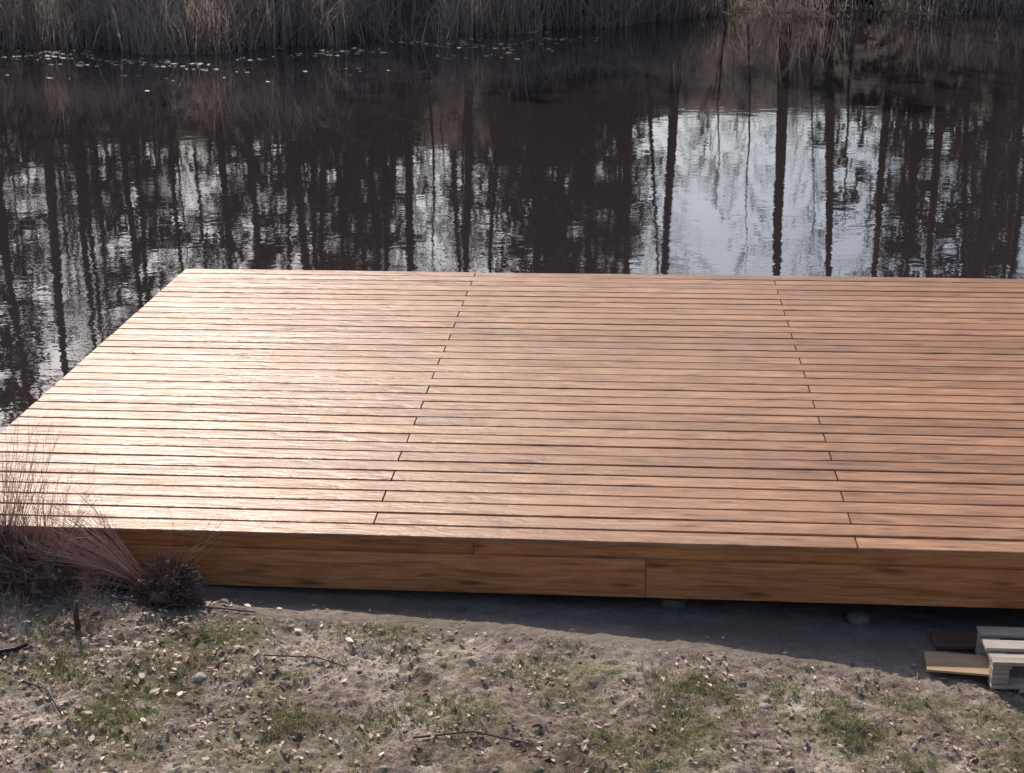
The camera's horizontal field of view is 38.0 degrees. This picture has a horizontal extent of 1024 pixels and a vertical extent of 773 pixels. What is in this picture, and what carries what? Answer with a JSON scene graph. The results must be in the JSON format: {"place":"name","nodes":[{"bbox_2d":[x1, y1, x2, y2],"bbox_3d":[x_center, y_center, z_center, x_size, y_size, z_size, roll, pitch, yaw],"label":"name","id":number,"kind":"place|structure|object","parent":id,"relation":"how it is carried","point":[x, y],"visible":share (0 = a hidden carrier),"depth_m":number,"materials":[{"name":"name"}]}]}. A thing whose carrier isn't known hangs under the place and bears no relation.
{"place":"outdoors","nodes":[
{"label":"outdoors","id":0,"kind":"place"},
{"bbox_2d":[0,12,1023,585],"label":"pond water","id":1,"kind":"structure","parent":0,"point":[876,146],"depth_m":20.58,"materials":[{"name":"grey liquid"}]},
{"bbox_2d":[9,31,598,90],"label":"floating leaves","id":2,"kind":"object","parent":1,"relation":"on","point":[360,50],"visible":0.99,"depth_m":32.87,"materials":[{"name":"brown plant"}]},
{"bbox_2d":[0,0,1023,772],"bbox_3d":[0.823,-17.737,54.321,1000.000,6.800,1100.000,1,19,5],"label":"ground","id":3,"kind":"structure","parent":0,"point":[894,638],"depth_m":7.00,"materials":[{"name":"soil"}]},
{"bbox_2d":[0,642,27,653],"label":"stick","id":4,"kind":"object","parent":3,"relation":"on","point":[16,648],"visible":1,"depth_m":7.04,"materials":[{"name":"black wood"}]},
{"bbox_2d":[0,564,38,618],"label":"dry grass tuft","id":5,"kind":"object","parent":3,"relation":"on","point":[14,603],"visible":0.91,"depth_m":7.37,"materials":[{"name":"brown plant"}]},
{"bbox_2d":[0,513,59,593],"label":"dry plant clump","id":6,"kind":"object","parent":3,"relation":"on","point":[3,575],"visible":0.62,"depth_m":7.60,"materials":[{"name":"brown plant"}]},
{"bbox_2d":[0,400,63,541],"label":"dry shrub","id":7,"kind":"object","parent":3,"relation":"on","point":[11,499],"visible":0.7,"depth_m":7.64,"materials":[{"name":"brown plant"}]},
{"bbox_2d":[0,490,67,585],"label":"dry shrub","id":8,"kind":"object","parent":3,"relation":"on","point":[20,544],"visible":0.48,"depth_m":7.56,"materials":[{"name":"brown plant"}]},
{"bbox_2d":[12,676,62,715],"bbox_3d":[-2.115,1.386,6.706,0.062,0.022,0.463,-19,26,-42],"label":"stick","id":9,"kind":"object","parent":3,"relation":"on","point":[46,689],"visible":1,"depth_m":6.73,"materials":[{"name":"brown wood"}]},
{"bbox_2d":[2,543,84,603],"bbox_3d":[-2.377,0.972,7.566,0.397,0.368,0.396,8,21,24],"label":"dry plant clump","id":10,"kind":"object","parent":3,"relation":"on","point":[47,583],"visible":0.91,"depth_m":7.48,"materials":[{"name":"brown plant"}]},
{"bbox_2d":[0,446,136,554],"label":"dry shrub","id":11,"kind":"object","parent":3,"relation":"on","point":[47,525],"visible":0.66,"depth_m":7.73,"materials":[{"name":"brown plant"}]},
{"bbox_2d":[73,601,80,630],"bbox_3d":[-2.111,1.120,7.225,0.030,0.164,0.046,1,19,5],"label":"stick","id":12,"kind":"object","parent":3,"relation":"on","point":[77,624],"visible":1,"depth_m":7.21,"materials":[{"name":"brown wood"}]},
{"bbox_2d":[18,485,143,589],"bbox_3d":[-2.234,0.815,7.537,0.748,0.616,0.580,5,20,14],"label":"dry shrub","id":13,"kind":"object","parent":3,"relation":"on","point":[124,566],"visible":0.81,"depth_m":7.61,"materials":[{"name":"brown plant"}]},
{"bbox_2d":[50,558,129,609],"bbox_3d":[-2.115,0.990,7.515,0.403,0.175,0.415,1,19,5],"label":"dry grass tuft","id":14,"kind":"object","parent":3,"relation":"on","point":[84,590],"visible":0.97,"depth_m":7.49,"materials":[{"name":"brown plant"}]},
{"bbox_2d":[81,561,125,591],"bbox_3d":[-2.101,1.000,7.714,0.270,0.239,0.276,1,19,5],"label":"dry plant clump","id":15,"kind":"object","parent":3,"relation":"on","point":[105,588],"visible":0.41,"depth_m":7.63,"materials":[{"name":"brown plant"}]},
{"bbox_2d":[119,547,211,611],"bbox_3d":[-1.752,1.018,7.599,0.438,0.365,0.456,1,19,5],"label":"root clump","id":16,"kind":"object","parent":3,"relation":"on","point":[172,582],"visible":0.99,"depth_m":7.52,"materials":[{"name":"brown plant"}]},
{"bbox_2d":[118,598,255,612],"bbox_3d":[-1.637,1.099,7.492,0.701,0.061,0.033,1,19,3],"label":"stick","id":17,"kind":"object","parent":3,"relation":"on","point":[126,599],"visible":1,"depth_m":7.49,"materials":[{"name":"brown wood"}]},
{"bbox_2d":[166,513,226,569],"bbox_3d":[-1.638,0.864,7.647,0.396,0.488,0.233,-5,20,-12],"label":"dry shrub","id":18,"kind":"object","parent":3,"relation":"on","point":[193,548],"visible":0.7,"depth_m":7.68,"materials":[{"name":"brown plant"}]},
{"bbox_2d":[193,673,207,682],"bbox_3d":[-1.437,1.350,6.879,0.068,0.045,0.066,15,25,37],"label":"stone","id":19,"kind":"object","parent":3,"relation":"on","point":[197,677],"visible":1,"depth_m":6.86,"materials":[{"name":"grey stone"}]},
{"bbox_2d":[264,654,345,666],"bbox_3d":[-0.974,1.287,7.031,0.402,0.035,0.045,2,20,9],"label":"stick","id":20,"kind":"object","parent":3,"relation":"on","point":[302,656],"visible":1,"depth_m":7.04,"materials":[{"name":"brown wood"}]},
{"bbox_2d":[458,606,466,610],"bbox_3d":[-0.258,1.170,7.795,0.051,0.041,0.046,-5,20,-13],"label":"stone","id":21,"kind":"object","parent":3,"relation":"on","point":[462,608],"visible":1,"depth_m":7.79,"materials":[{"name":"stone"}]},
{"bbox_2d":[413,730,529,743],"bbox_3d":[-0.176,1.520,6.456,0.504,0.046,0.063,-1,19,-1],"label":"stick","id":22,"kind":"object","parent":3,"relation":"on","point":[425,736],"visible":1,"depth_m":6.45,"materials":[{"name":"brown wood"}]},
{"bbox_2d":[0,589,1010,772],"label":"twig litter","id":23,"kind":"object","parent":3,"relation":"on","point":[295,679],"visible":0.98,"depth_m":6.91,"materials":[{"name":"brown wood"}]},
{"bbox_2d":[0,594,1012,772],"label":"soil clods","id":24,"kind":"object","parent":3,"relation":"on","point":[533,754],"visible":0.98,"depth_m":6.64,"materials":[{"name":"brown soil"}]},
{"bbox_2d":[3,579,1012,772],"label":"gravel","id":25,"kind":"structure","parent":3,"relation":"on","point":[8,672],"depth_m":7.00,"materials":[{"name":"stone"}]},
{"bbox_2d":[0,269,1023,608],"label":"wooden deck","id":26,"kind":"structure","parent":3,"relation":"on","point":[796,439],"depth_m":9.12,"materials":[{"name":"brown wood"}]},
{"bbox_2d":[0,0,1023,54],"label":"reed bed","id":27,"kind":"object","parent":3,"relation":"on","point":[75,21],"visible":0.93,"depth_m":34.49,"materials":[{"name":"brown plant"}]},
{"bbox_2d":[0,584,1023,772],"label":"leaf litter","id":28,"kind":"object","parent":3,"relation":"on","point":[8,756],"visible":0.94,"depth_m":6.78,"materials":[{"name":"brown plant"}]},
{"bbox_2d":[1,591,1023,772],"bbox_3d":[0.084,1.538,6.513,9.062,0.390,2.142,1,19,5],"label":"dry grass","id":29,"kind":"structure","parent":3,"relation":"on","point":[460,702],"depth_m":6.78,"materials":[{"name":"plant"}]},
{"bbox_2d":[662,598,688,608],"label":"concrete block","id":30,"kind":"structure","parent":3,"relation":"on","point":[675,603],"depth_m":7.87,"materials":[{"name":"grey concrete"}]},
{"bbox_2d":[721,0,735,10],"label":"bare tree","id":31,"kind":"object","parent":3,"relation":"on","point":[726,4],"visible":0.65,"depth_m":40.51,"materials":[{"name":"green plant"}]},
{"bbox_2d":[759,703,772,709],"bbox_3d":[1.167,1.482,6.852,0.064,0.044,0.056,7,21,21],"label":"stone","id":32,"kind":"object","parent":3,"relation":"on","point":[765,705],"visible":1,"depth_m":6.84,"materials":[{"name":"grey stone"}]},
{"bbox_2d":[815,0,888,8],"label":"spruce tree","id":33,"kind":"object","parent":3,"relation":"on","point":[871,2],"visible":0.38,"depth_m":40.22,"materials":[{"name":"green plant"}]},
{"bbox_2d":[846,610,869,626],"bbox_3d":[1.811,1.219,7.785,0.121,0.088,0.124,1,19,5],"label":"stone","id":34,"kind":"object","parent":3,"relation":"on","point":[858,618],"visible":0.99,"depth_m":7.75,"materials":[{"name":"stone"}]},
{"bbox_2d":[924,651,989,676],"bbox_3d":[2.205,1.361,7.305,0.340,0.012,0.190,3,20,10],"label":"wooden plank","id":35,"kind":"object","parent":3,"relation":"on","point":[958,663],"visible":0.76,"depth_m":7.30,"materials":[{"name":"brown wood"}]},
{"bbox_2d":[929,633,1023,649],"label":"plank","id":36,"kind":"object","parent":3,"relation":"on","point":[958,641],"visible":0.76,"depth_m":7.55,"materials":[{"name":"brown wood"}]},
{"bbox_2d":[975,626,1023,689],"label":"wooden pallet","id":37,"kind":"object","parent":3,"relation":"on","point":[1004,656],"visible":0.98,"depth_m":7.23,"materials":[{"name":"grey wood"}]},
{"bbox_2d":[0,595,1023,772],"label":"grass","id":38,"kind":"structure","parent":0,"point":[831,716],"depth_m":6.77,"materials":[{"name":"green plant"}]}
]}

